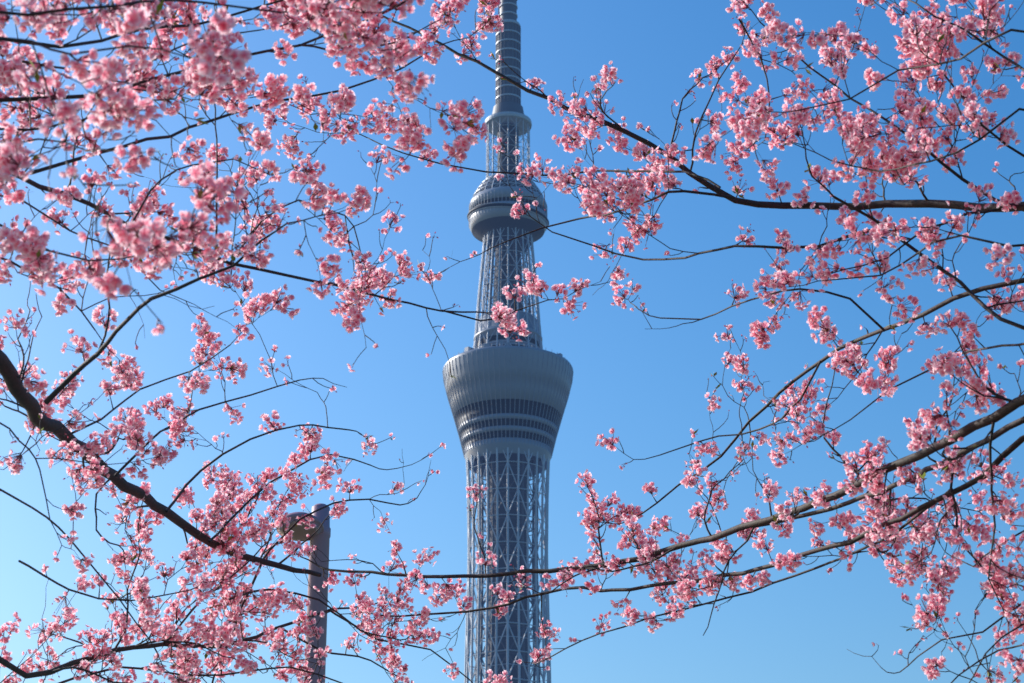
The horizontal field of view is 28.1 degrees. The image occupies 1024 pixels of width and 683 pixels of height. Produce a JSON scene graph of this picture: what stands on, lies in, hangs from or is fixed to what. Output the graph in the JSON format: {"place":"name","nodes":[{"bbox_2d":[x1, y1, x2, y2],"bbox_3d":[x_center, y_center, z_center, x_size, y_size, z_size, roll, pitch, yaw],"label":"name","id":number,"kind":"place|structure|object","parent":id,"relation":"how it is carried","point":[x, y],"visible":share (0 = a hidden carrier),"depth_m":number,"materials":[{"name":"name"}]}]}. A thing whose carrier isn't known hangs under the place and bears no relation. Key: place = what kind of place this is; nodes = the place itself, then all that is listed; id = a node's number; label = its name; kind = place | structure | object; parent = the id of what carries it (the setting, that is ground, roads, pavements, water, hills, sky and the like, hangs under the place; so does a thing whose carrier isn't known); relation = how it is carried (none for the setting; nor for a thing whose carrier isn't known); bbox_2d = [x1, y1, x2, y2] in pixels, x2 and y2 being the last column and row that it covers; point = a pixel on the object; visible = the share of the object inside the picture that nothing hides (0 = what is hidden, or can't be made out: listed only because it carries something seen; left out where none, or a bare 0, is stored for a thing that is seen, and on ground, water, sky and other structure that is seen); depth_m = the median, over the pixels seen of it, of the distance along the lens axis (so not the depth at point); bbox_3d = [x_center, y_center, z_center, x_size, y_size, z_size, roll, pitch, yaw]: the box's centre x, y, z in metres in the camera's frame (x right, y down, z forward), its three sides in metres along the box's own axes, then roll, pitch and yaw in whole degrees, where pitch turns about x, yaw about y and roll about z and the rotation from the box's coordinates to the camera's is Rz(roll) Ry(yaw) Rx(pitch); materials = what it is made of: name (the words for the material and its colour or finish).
{"place":"outdoors","nodes":[
{"label":"outdoors","id":0,"kind":"place"},
{"bbox_2d":[485,0,531,135],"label":"spire","id":1,"kind":"structure","parent":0,"point":[507,93],"depth_m":1020.60,"materials":[{"name":"grey metal"}]},
{"bbox_2d":[0,0,1023,682],"label":"sky","id":2,"kind":"structure","parent":0,"point":[632,378],"materials":[{"name":"blue"}]},
{"label":"ground","id":3,"kind":"structure","parent":0,"visible":0},
{"bbox_2d":[464,116,550,682],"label":"tower lattice","id":4,"kind":"object","parent":3,"relation":"on","point":[471,626],"visible":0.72,"depth_m":926.28,"materials":[{"name":"white metal"}]},
{"bbox_2d":[442,311,572,475],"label":"lower observation deck","id":5,"kind":"structure","parent":4,"relation":"attached to","point":[501,397],"depth_m":937.86,"materials":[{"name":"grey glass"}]},
{"bbox_2d":[467,173,548,249],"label":"upper observation deck","id":6,"kind":"structure","parent":4,"relation":"attached to","point":[492,202],"depth_m":982.43,"materials":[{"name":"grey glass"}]},
{"bbox_2d":[487,123,527,682],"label":"core","id":7,"kind":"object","parent":3,"relation":"on","point":[501,563],"visible":0.37,"depth_m":931.73,"materials":[{"name":"grey metal"}]},
{"bbox_2d":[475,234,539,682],"bbox_3d":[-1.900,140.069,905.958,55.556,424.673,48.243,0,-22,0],"label":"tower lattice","id":8,"kind":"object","parent":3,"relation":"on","point":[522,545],"visible":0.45,"depth_m":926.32,"materials":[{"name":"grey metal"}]},
{"bbox_2d":[0,0,1023,682],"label":"cherry tree wood","id":9,"kind":"object","parent":3,"relation":"on","point":[28,402],"visible":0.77,"depth_m":6.94,"materials":[{"name":"brown plant"}]},
{"bbox_2d":[0,0,1023,682],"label":"cherry blossoms","id":10,"kind":"object","parent":9,"relation":"attached to","point":[208,66],"visible":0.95,"depth_m":6.65,"materials":[{"name":"pink plant"}]},
{"label":"promenade path","id":11,"kind":"structure","parent":0,"visible":0},
{"bbox_2d":[276,503,330,682],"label":"park lamp post","id":12,"kind":"object","parent":11,"relation":"on","point":[320,538],"visible":0.65,"depth_m":14.73,"materials":[{"name":"metal"}]}
]}

